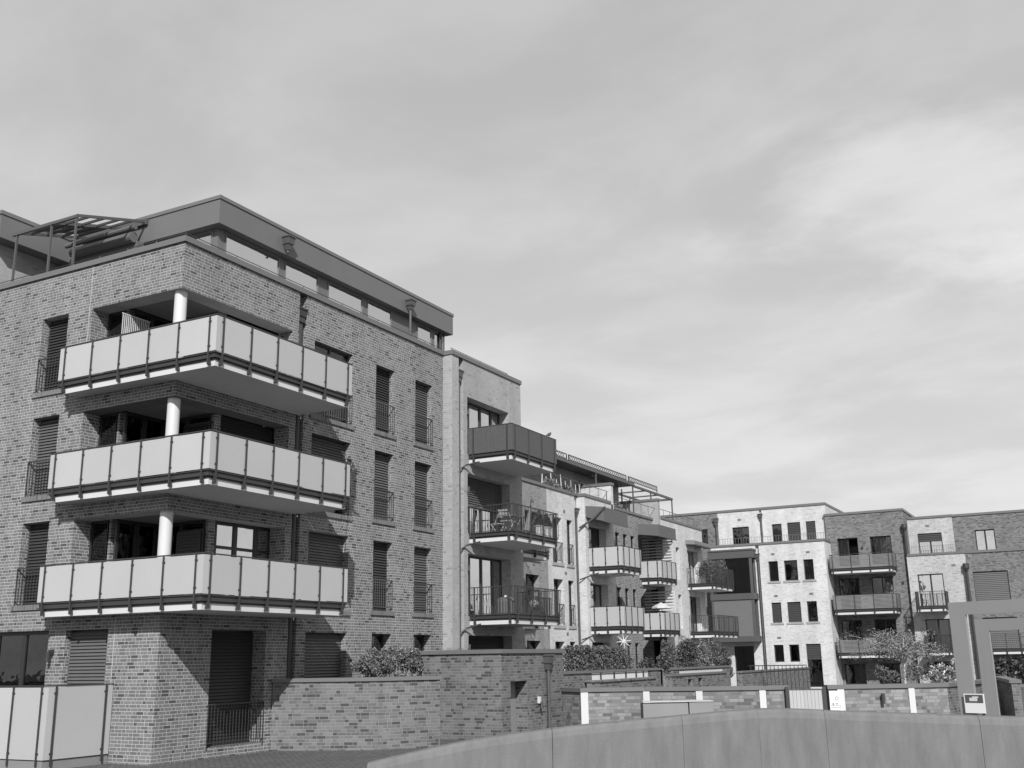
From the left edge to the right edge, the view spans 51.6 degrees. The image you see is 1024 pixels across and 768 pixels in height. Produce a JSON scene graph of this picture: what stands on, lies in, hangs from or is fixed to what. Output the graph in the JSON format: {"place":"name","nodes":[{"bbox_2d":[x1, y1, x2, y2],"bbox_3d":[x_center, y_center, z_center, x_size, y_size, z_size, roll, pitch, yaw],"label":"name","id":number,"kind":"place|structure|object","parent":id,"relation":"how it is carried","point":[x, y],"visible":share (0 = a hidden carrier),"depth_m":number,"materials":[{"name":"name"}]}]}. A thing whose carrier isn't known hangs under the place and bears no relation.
{"place":"outdoors","nodes":[
{"label":"outdoors","id":0,"kind":"place"},
{"bbox_2d":[0,0,1023,516],"label":"sky","id":1,"kind":"structure","parent":0,"point":[728,254],"materials":[{"name":"grey"}]},
{"bbox_2d":[73,687,1023,767],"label":"ground","id":2,"kind":"structure","parent":0,"point":[321,759],"depth_m":25.83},
{"bbox_2d":[0,683,113,767],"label":"terrace fence","id":3,"kind":"object","parent":2,"relation":"on","point":[58,727],"visible":1,"depth_m":24.85,"materials":[{"name":"frosted glass"},{"name":"dark metal"}]},
{"bbox_2d":[0,194,453,764],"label":"apartment building","id":4,"kind":"structure","parent":2,"relation":"on","point":[206,536],"depth_m":29.14,"materials":[{"name":"brick"}]},
{"bbox_2d":[0,631,48,687],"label":"window","id":5,"kind":"structure","parent":4,"relation":"in","point":[22,654],"depth_m":28.18,"materials":[{"name":"black glass"}]},
{"bbox_2d":[10,523,48,610],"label":"window","id":6,"kind":"structure","parent":4,"relation":"in","point":[38,539],"depth_m":28.78,"materials":[{"name":"grey glass"}]},
{"bbox_2d":[21,418,58,502],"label":"window","id":7,"kind":"structure","parent":4,"relation":"in","point":[48,430],"depth_m":29.52,"materials":[{"name":"grey glass"}]},
{"bbox_2d":[31,318,68,398],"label":"window","id":8,"kind":"structure","parent":4,"relation":"in","point":[57,339],"depth_m":30.28,"materials":[{"name":"grey glass"}]},
{"bbox_2d":[67,629,107,686],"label":"window","id":9,"kind":"structure","parent":4,"relation":"in","point":[88,651],"depth_m":27.04,"materials":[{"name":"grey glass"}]},
{"bbox_2d":[88,520,109,599],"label":"window","id":10,"kind":"structure","parent":4,"relation":"in","point":[99,533],"depth_m":28.37,"materials":[{"name":"black glass"}]},
{"bbox_2d":[97,413,117,482],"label":"window","id":11,"kind":"structure","parent":4,"relation":"in","point":[107,427],"depth_m":29.14,"materials":[{"name":"black glass"}]},
{"bbox_2d":[104,310,125,372],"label":"window","id":12,"kind":"structure","parent":4,"relation":"in","point":[114,319],"depth_m":29.92,"materials":[{"name":"black glass"}]},
{"bbox_2d":[110,519,157,598],"bbox_3d":[-10.178,4.880,28.531,0.080,2.320,1.400,-9,-16,27],"label":"window","id":13,"kind":"structure","parent":4,"relation":"in","point":[132,539],"depth_m":28.63,"materials":[{"name":"black glass"}]},
{"bbox_2d":[120,411,164,479],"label":"window","id":14,"kind":"structure","parent":4,"relation":"in","point":[135,426],"depth_m":29.36,"materials":[{"name":"black glass"}]},
{"bbox_2d":[128,309,170,367],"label":"window","id":15,"kind":"structure","parent":4,"relation":"in","point":[155,321],"depth_m":30.11,"materials":[{"name":"black glass"}]},
{"bbox_2d":[156,520,205,595],"bbox_3d":[-9.008,4.911,28.725,1.790,2.320,0.080,-9,-16,27],"label":"window","id":16,"kind":"structure","parent":4,"relation":"in","point":[201,524],"depth_m":28.94,"materials":[{"name":"black glass"}]},
{"bbox_2d":[161,413,211,474],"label":"window","id":17,"kind":"structure","parent":4,"relation":"in","point":[206,417],"depth_m":29.66,"materials":[{"name":"black glass"}]},
{"bbox_2d":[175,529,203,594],"bbox_3d":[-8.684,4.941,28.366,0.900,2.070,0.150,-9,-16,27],"label":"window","id":18,"kind":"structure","parent":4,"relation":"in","point":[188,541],"depth_m":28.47,"materials":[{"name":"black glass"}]},
{"bbox_2d":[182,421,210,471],"bbox_3d":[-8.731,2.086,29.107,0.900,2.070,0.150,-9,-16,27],"label":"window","id":19,"kind":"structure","parent":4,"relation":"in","point":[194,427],"depth_m":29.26,"materials":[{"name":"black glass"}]},
{"bbox_2d":[190,230,213,245],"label":"window","id":20,"kind":"structure","parent":4,"relation":"in","point":[205,236],"depth_m":32.43,"materials":[{"name":"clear glass"}]},
{"bbox_2d":[206,630,263,749],"bbox_3d":[-7.466,8.032,27.989,0.600,2.960,2.092,-9,-16,27],"label":"window","id":21,"kind":"structure","parent":4,"relation":"in","point":[230,677],"depth_m":28.19,"materials":[{"name":"black glass"}]},
{"bbox_2d":[213,520,269,597],"bbox_3d":[-7.534,5.067,29.420,0.080,2.320,2.220,-9,-16,27],"label":"window","id":22,"kind":"structure","parent":4,"relation":"in","point":[229,538],"depth_m":29.57,"materials":[{"name":"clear glass"}]},
{"bbox_2d":[218,416,272,480],"bbox_3d":[-7.638,2.221,30.192,0.150,2.320,2.220,-9,-16,27],"label":"window","id":23,"kind":"structure","parent":4,"relation":"in","point":[228,425],"depth_m":30.37,"materials":[{"name":"black glass"}]},
{"bbox_2d":[224,232,279,276],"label":"window","id":24,"kind":"structure","parent":4,"relation":"in","point":[235,245],"depth_m":33.46,"materials":[{"name":"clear glass"}]},
{"bbox_2d":[284,260,318,293],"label":"window","id":25,"kind":"structure","parent":4,"relation":"in","point":[293,272],"depth_m":35.51,"materials":[{"name":"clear glass"}]},
{"bbox_2d":[304,633,340,677],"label":"window","id":26,"kind":"structure","parent":4,"relation":"in","point":[322,650],"depth_m":31.37,"materials":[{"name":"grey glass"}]},
{"bbox_2d":[308,532,349,615],"bbox_3d":[-5.648,5.718,31.867,0.375,2.410,2.170,-9,-16,27],"label":"window","id":27,"kind":"structure","parent":4,"relation":"in","point":[323,549],"depth_m":32.17,"materials":[{"name":"grey glass"}]},
{"bbox_2d":[307,436,351,520],"bbox_3d":[-5.694,2.887,32.602,0.375,2.460,2.170,-9,-16,27],"label":"window","id":28,"kind":"structure","parent":4,"relation":"in","point":[320,446],"depth_m":32.84,"materials":[{"name":"grey glass"}]},
{"bbox_2d":[310,343,353,429],"bbox_3d":[-5.730,0.064,33.329,0.350,2.490,2.170,-9,-16,27],"label":"window","id":29,"kind":"structure","parent":4,"relation":"in","point":[339,417],"depth_m":33.47,"materials":[{"name":"grey glass"}]},
{"bbox_2d":[327,280,362,313],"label":"window","id":30,"kind":"structure","parent":4,"relation":"in","point":[336,292],"depth_m":37.55,"materials":[{"name":"white glass"}]},
{"bbox_2d":[372,634,383,670],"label":"window","id":31,"kind":"structure","parent":4,"relation":"in","point":[377,639],"depth_m":34.08,"materials":[{"name":"black glass"}]},
{"bbox_2d":[367,299,391,326],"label":"window","id":32,"kind":"structure","parent":4,"relation":"in","point":[375,310],"depth_m":39.32,"materials":[{"name":"white glass"}]},
{"bbox_2d":[370,542,394,615],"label":"window","id":33,"kind":"structure","parent":4,"relation":"in","point":[379,594],"depth_m":34.33,"materials":[{"name":"grey glass"}]},
{"bbox_2d":[371,453,395,526],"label":"window","id":34,"kind":"structure","parent":4,"relation":"in","point":[380,476],"depth_m":35.13,"materials":[{"name":"grey glass"}]},
{"bbox_2d":[373,368,396,439],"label":"window","id":35,"kind":"structure","parent":4,"relation":"in","point":[382,378],"depth_m":35.83,"materials":[{"name":"grey glass"}]},
{"bbox_2d":[413,635,423,675],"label":"window","id":36,"kind":"structure","parent":4,"relation":"in","point":[418,639],"depth_m":36.12,"materials":[{"name":"black glass"}]},
{"bbox_2d":[412,463,433,532],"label":"window","id":37,"kind":"structure","parent":4,"relation":"in","point":[420,512],"depth_m":37.09,"materials":[{"name":"grey glass"}]},
{"bbox_2d":[412,548,433,617],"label":"window","id":38,"kind":"structure","parent":4,"relation":"in","point":[420,584],"depth_m":36.41,"materials":[{"name":"grey glass"}]},
{"bbox_2d":[413,383,434,450],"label":"window","id":39,"kind":"structure","parent":4,"relation":"in","point":[420,390],"depth_m":37.87,"materials":[{"name":"grey glass"}]},
{"bbox_2d":[417,322,431,345],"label":"window","id":40,"kind":"structure","parent":4,"relation":"in","point":[424,333],"depth_m":41.91,"materials":[{"name":"white glass"}]},
{"bbox_2d":[270,676,441,750],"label":"garden wall","id":41,"kind":"structure","parent":2,"relation":"on","point":[351,713],"depth_m":28.73,"materials":[{"name":"brick"}]},
{"bbox_2d":[349,645,424,676],"bbox_3d":[-3.602,8.727,31.171,0.784,2.093,3.904,-7,-16,23],"label":"shrub","id":42,"kind":"object","parent":2,"relation":"on","point":[397,660],"visible":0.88,"depth_m":31.05,"materials":[{"name":"grey plant"}]},
{"bbox_2d":[419,649,564,739],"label":"brick outbuilding","id":43,"kind":"structure","parent":2,"relation":"on","point":[487,692],"depth_m":32.04,"materials":[{"name":"brick"}]},
{"bbox_2d":[510,681,515,732],"bbox_3d":[-0.145,9.892,32.215,0.050,1.650,1.000,-9,-16,27],"label":"post","id":44,"kind":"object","parent":43,"relation":"in","point":[512,683],"depth_m":32.51,"materials":[{"name":"metal"}]},
{"bbox_2d":[443,348,560,649],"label":"apartment building","id":45,"kind":"structure","parent":2,"relation":"on","point":[494,451],"depth_m":39.52,"materials":[{"name":"brick"}]},
{"bbox_2d":[467,402,499,453],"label":"window","id":46,"kind":"structure","parent":45,"relation":"in","point":[478,416],"depth_m":41.28,"materials":[{"name":"white glass"}]},
{"bbox_2d":[468,477,501,532],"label":"window","id":47,"kind":"structure","parent":45,"relation":"in","point":[481,493],"depth_m":40.60,"materials":[{"name":"grey glass"}]},
{"bbox_2d":[468,555,501,615],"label":"window","id":48,"kind":"structure","parent":45,"relation":"in","point":[484,572],"depth_m":39.92,"materials":[{"name":"white glass"}]},
{"bbox_2d":[468,636,503,649],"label":"window","id":49,"kind":"structure","parent":45,"relation":"in","point":[477,642],"depth_m":39.32,"materials":[{"name":"black glass"}]},
{"bbox_2d":[496,595,513,613],"bbox_3d":[-0.228,7.899,37.923,0.680,0.660,0.680,-9,-16,27],"label":"covered grill","id":50,"kind":"object","parent":45,"relation":"on","point":[505,600],"visible":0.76,"depth_m":37.65,"materials":[{"name":"fabric"}]},
{"bbox_2d":[546,485,580,670],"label":"apartment building","id":51,"kind":"structure","parent":2,"relation":"on","point":[563,570],"depth_m":51.50,"materials":[{"name":"white brick"}]},
{"bbox_2d":[552,518,564,566],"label":"window","id":52,"kind":"structure","parent":51,"relation":"in","point":[557,551],"depth_m":50.93,"materials":[{"name":"grey glass"}]},
{"bbox_2d":[554,580,565,628],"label":"window","id":53,"kind":"structure","parent":51,"relation":"in","point":[562,619],"depth_m":50.55,"materials":[{"name":"grey glass"}]},
{"bbox_2d":[522,450,693,686],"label":"apartment building","id":54,"kind":"structure","parent":2,"relation":"on","point":[622,575],"depth_m":56.75,"materials":[{"name":"white brick"}]},
{"bbox_2d":[541,473,625,509],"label":"roof plants","id":55,"kind":"object","parent":54,"relation":"on","point":[547,481],"visible":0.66,"depth_m":52.66,"materials":[{"name":"grey plant"}]},
{"bbox_2d":[588,527,598,566],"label":"window","id":56,"kind":"structure","parent":54,"relation":"in","point":[593,532],"depth_m":54.94,"materials":[{"name":"black glass"}]},
{"bbox_2d":[590,584,601,626],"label":"window","id":57,"kind":"structure","parent":54,"relation":"in","point":[595,589],"depth_m":54.10,"materials":[{"name":"black glass"}]},
{"bbox_2d":[563,668,661,687],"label":"garden wall","id":58,"kind":"structure","parent":2,"relation":"on","point":[576,679],"depth_m":40.35,"materials":[{"name":"brick"}]},
{"bbox_2d":[561,685,788,725],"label":"front wall","id":59,"kind":"structure","parent":2,"relation":"on","point":[590,705],"depth_m":33.38,"materials":[{"name":"brick"}]},
{"bbox_2d":[785,686,827,709],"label":"plank gate","id":60,"kind":"structure","parent":59,"relation":"attached to","point":[802,694],"depth_m":32.60,"materials":[{"name":"white wood"}]},
{"bbox_2d":[667,514,718,645],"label":"apartment building","id":61,"kind":"structure","parent":2,"relation":"on","point":[704,522],"depth_m":81.05,"materials":[{"name":"white brick"}]},
{"bbox_2d":[649,517,738,684],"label":"apartment building","id":62,"kind":"structure","parent":2,"relation":"on","point":[691,588],"depth_m":65.10,"materials":[{"name":"white brick"}]},
{"bbox_2d":[687,551,694,583],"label":"window","id":63,"kind":"structure","parent":62,"relation":"in","point":[690,561],"depth_m":67.24,"materials":[{"name":"grey glass"}]},
{"bbox_2d":[689,597,697,631],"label":"window","id":64,"kind":"structure","parent":62,"relation":"in","point":[693,612],"depth_m":66.55,"materials":[{"name":"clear glass"}]},
{"bbox_2d":[696,559,726,582],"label":"balcony plants","id":65,"kind":"object","parent":62,"relation":"on","point":[717,563],"visible":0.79,"depth_m":65.70,"materials":[{"name":"grey plant"}]},
{"bbox_2d":[367,708,1023,767],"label":"concrete parapet","id":66,"kind":"structure","parent":2,"relation":"on","point":[778,738],"depth_m":16.13,"materials":[{"name":"grey concrete"}]},
{"bbox_2d":[665,671,727,686],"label":"garden wall","id":67,"kind":"structure","parent":2,"relation":"on","point":[718,678],"depth_m":49.67,"materials":[{"name":"brick"}]},
{"bbox_2d":[670,665,730,685],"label":"garden wall","id":68,"kind":"structure","parent":2,"relation":"on","point":[678,670],"depth_m":52.43,"materials":[{"name":"brick"}]},
{"bbox_2d":[660,502,842,688],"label":"apartment building","id":69,"kind":"structure","parent":2,"relation":"on","point":[778,601],"depth_m":75.54,"materials":[{"name":"white brick"}]},
{"bbox_2d":[733,527,749,543],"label":"window","id":70,"kind":"structure","parent":69,"relation":"in","point":[744,531],"depth_m":79.92,"materials":[{"name":"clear glass"}]},
{"bbox_2d":[771,602,783,624],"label":"window","id":71,"kind":"structure","parent":69,"relation":"in","point":[776,607],"depth_m":75.23,"materials":[{"name":"grey glass"}]},
{"bbox_2d":[787,522,800,540],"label":"window","id":72,"kind":"structure","parent":69,"relation":"in","point":[793,528],"depth_m":78.05,"materials":[{"name":"grey glass"}]},
{"bbox_2d":[787,602,803,623],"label":"window","id":73,"kind":"structure","parent":69,"relation":"in","point":[794,608],"depth_m":74.64,"materials":[{"name":"grey glass"}]},
{"bbox_2d":[803,559,816,581],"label":"window","id":74,"kind":"structure","parent":69,"relation":"in","point":[809,571],"depth_m":74.97,"materials":[{"name":"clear glass"}]},
{"bbox_2d":[806,644,823,686],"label":"window","id":75,"kind":"structure","parent":69,"relation":"in","point":[813,650],"depth_m":73.47,"materials":[{"name":"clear glass"}]},
{"bbox_2d":[736,667,810,689],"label":"garden wall","id":76,"kind":"structure","parent":2,"relation":"on","point":[750,678],"depth_m":61.48,"materials":[{"name":"brick"}]},
{"bbox_2d":[749,665,807,695],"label":"garden fence","id":77,"kind":"object","parent":2,"relation":"on","point":[782,673],"visible":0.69,"depth_m":58.08,"materials":[{"name":"metal"}]},
{"bbox_2d":[823,508,919,684],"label":"apartment building","id":78,"kind":"structure","parent":2,"relation":"on","point":[870,549],"depth_m":74.14,"materials":[{"name":"grey brick"}]},
{"bbox_2d":[837,538,859,565],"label":"window","id":79,"kind":"structure","parent":78,"relation":"in","point":[843,544],"depth_m":76.08,"materials":[{"name":"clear glass"}]},
{"bbox_2d":[841,620,863,648],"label":"window","id":80,"kind":"structure","parent":78,"relation":"in","point":[846,621],"depth_m":74.73,"materials":[{"name":"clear glass"}]},
{"bbox_2d":[870,536,893,564],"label":"window","id":81,"kind":"structure","parent":78,"relation":"in","point":[882,544],"depth_m":74.88,"materials":[{"name":"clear glass"}]},
{"bbox_2d":[872,576,895,607],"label":"window","id":82,"kind":"structure","parent":78,"relation":"in","point":[880,585],"depth_m":74.19,"materials":[{"name":"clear glass"}]},
{"bbox_2d":[824,683,949,713],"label":"front wall","id":83,"kind":"structure","parent":2,"relation":"on","point":[931,698],"depth_m":32.48,"materials":[{"name":"brick"}]},
{"bbox_2d":[829,691,841,709],"bbox_3d":[9.889,9.731,32.369,0.354,0.680,0.017,-1,-15,0],"label":"garden sign","id":84,"kind":"object","parent":83,"relation":"attached to","point":[835,700],"visible":0.95,"depth_m":32.38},
{"bbox_2d":[874,664,901,683],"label":"bush","id":85,"kind":"object","parent":2,"relation":"on","point":[888,677],"visible":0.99,"depth_m":57.35,"materials":[{"name":"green plant"}]},
{"bbox_2d":[842,628,949,683],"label":"tree","id":86,"kind":"object","parent":2,"relation":"on","point":[901,653],"visible":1,"depth_m":41.37,"materials":[{"name":"grey plant"}]},
{"bbox_2d":[901,660,923,682],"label":"bush","id":87,"kind":"object","parent":2,"relation":"on","point":[913,666],"visible":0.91,"depth_m":56.71,"materials":[{"name":"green plant"}]},
{"bbox_2d":[922,660,956,682],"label":"rose bush","id":88,"kind":"object","parent":2,"relation":"on","point":[941,669],"visible":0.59,"depth_m":45.18,"materials":[{"name":"white plant"}]},
{"bbox_2d":[907,514,977,682],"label":"apartment building","id":89,"kind":"structure","parent":2,"relation":"on","point":[936,572],"depth_m":72.20,"materials":[{"name":"grey brick"}]},
{"bbox_2d":[918,533,943,552],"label":"window","id":90,"kind":"structure","parent":89,"relation":"in","point":[928,539],"depth_m":74.86,"materials":[{"name":"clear glass"}]},
{"bbox_2d":[918,573,945,605],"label":"window","id":91,"kind":"structure","parent":89,"relation":"in","point":[927,582],"depth_m":72.38,"materials":[{"name":"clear glass"}]},
{"bbox_2d":[925,619,950,649],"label":"window","id":92,"kind":"structure","parent":89,"relation":"in","point":[942,624],"depth_m":71.57,"materials":[{"name":"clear glass"}]},
{"bbox_2d":[943,679,984,714],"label":"front wall","id":93,"kind":"structure","parent":2,"relation":"on","point":[953,698],"depth_m":33.09,"materials":[{"name":"brick"}]},
{"bbox_2d":[948,599,1023,714],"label":"steel portal","id":94,"kind":"object","parent":2,"relation":"on","point":[959,612],"visible":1,"depth_m":16.77,"materials":[{"name":"grey metal"}]},
{"bbox_2d":[964,694,985,712],"bbox_3d":[7.212,4.979,16.508,0.019,0.290,0.330,10,-18,-37],"label":"notice board","id":95,"kind":"object","parent":94,"relation":"attached to","point":[974,703],"visible":1,"depth_m":16.50,"materials":[{"name":"grey metal"}]},
{"bbox_2d":[952,509,1023,686],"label":"apartment building","id":96,"kind":"structure","parent":2,"relation":"on","point":[992,542],"depth_m":70.88,"materials":[{"name":"grey brick"}]},
{"bbox_2d":[974,529,996,549],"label":"window","id":97,"kind":"structure","parent":96,"relation":"in","point":[985,539],"depth_m":73.23,"materials":[{"name":"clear glass"}]},
{"bbox_2d":[973,570,1010,600],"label":"window","id":98,"kind":"structure","parent":96,"relation":"in","point":[989,585],"depth_m":70.57,"materials":[{"name":"grey glass"}]},
{"bbox_2d":[983,617,1020,648],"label":"window","id":99,"kind":"structure","parent":96,"relation":"in","point":[1008,632],"depth_m":69.56,"materials":[{"name":"grey glass"}]},
{"bbox_2d":[974,618,1023,715],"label":"steel portal","id":100,"kind":"object","parent":2,"relation":"on","point":[983,627],"visible":0.68,"depth_m":22.93,"materials":[{"name":"metal"}]},
{"bbox_2d":[994,655,1023,679],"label":"bush","id":101,"kind":"object","parent":2,"relation":"on","point":[1017,664],"visible":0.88,"depth_m":38.73,"materials":[{"name":"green plant"}]},
{"bbox_2d":[996,676,1023,715],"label":"garden wall","id":102,"kind":"structure","parent":2,"relation":"on","point":[1010,696],"depth_m":32.88,"materials":[{"name":"brick"}]},
{"bbox_2d":[640,700,713,717],"bbox_3d":[4.872,9.863,31.188,2.074,1.030,0.640,-1,-15,-1],"label":"concrete block","id":103,"kind":"object","parent":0,"point":[670,708],"depth_m":30.99,"materials":[{"name":"concrete"}]},
{"label":"lawn","id":104,"kind":"structure","parent":0,"visible":0},
{"bbox_2d":[558,644,634,671],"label":"hedge","id":105,"kind":"object","parent":104,"relation":"on","point":[585,657],"visible":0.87,"depth_m":43.21,"materials":[{"name":"grey plant"}]},
{"bbox_2d":[585,670,656,687],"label":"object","id":106,"kind":"object","parent":104,"relation":"on","point":[624,679],"visible":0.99,"depth_m":42.02,"materials":[{"name":"brick"}]},
{"bbox_2d":[656,639,681,675],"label":"bush","id":107,"kind":"object","parent":104,"relation":"on","point":[666,654],"visible":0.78,"depth_m":51.47,"materials":[{"name":"grey plant"}]},
{"bbox_2d":[674,634,698,666],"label":"bush","id":108,"kind":"object","parent":104,"relation":"on","point":[688,659],"visible":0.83,"depth_m":53.90,"materials":[{"name":"grey plant"}]},
{"bbox_2d":[695,638,714,666],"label":"bush","id":109,"kind":"object","parent":104,"relation":"on","point":[701,659],"visible":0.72,"depth_m":56.38,"materials":[{"name":"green plant"}]},
{"bbox_2d":[702,637,724,665],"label":"bush","id":110,"kind":"object","parent":104,"relation":"on","point":[719,660],"visible":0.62,"depth_m":58.48,"materials":[{"name":"grey plant"}]},
{"bbox_2d":[715,645,734,677],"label":"bush","id":111,"kind":"object","parent":104,"relation":"on","point":[725,659],"visible":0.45,"depth_m":60.78,"materials":[{"name":"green plant"}]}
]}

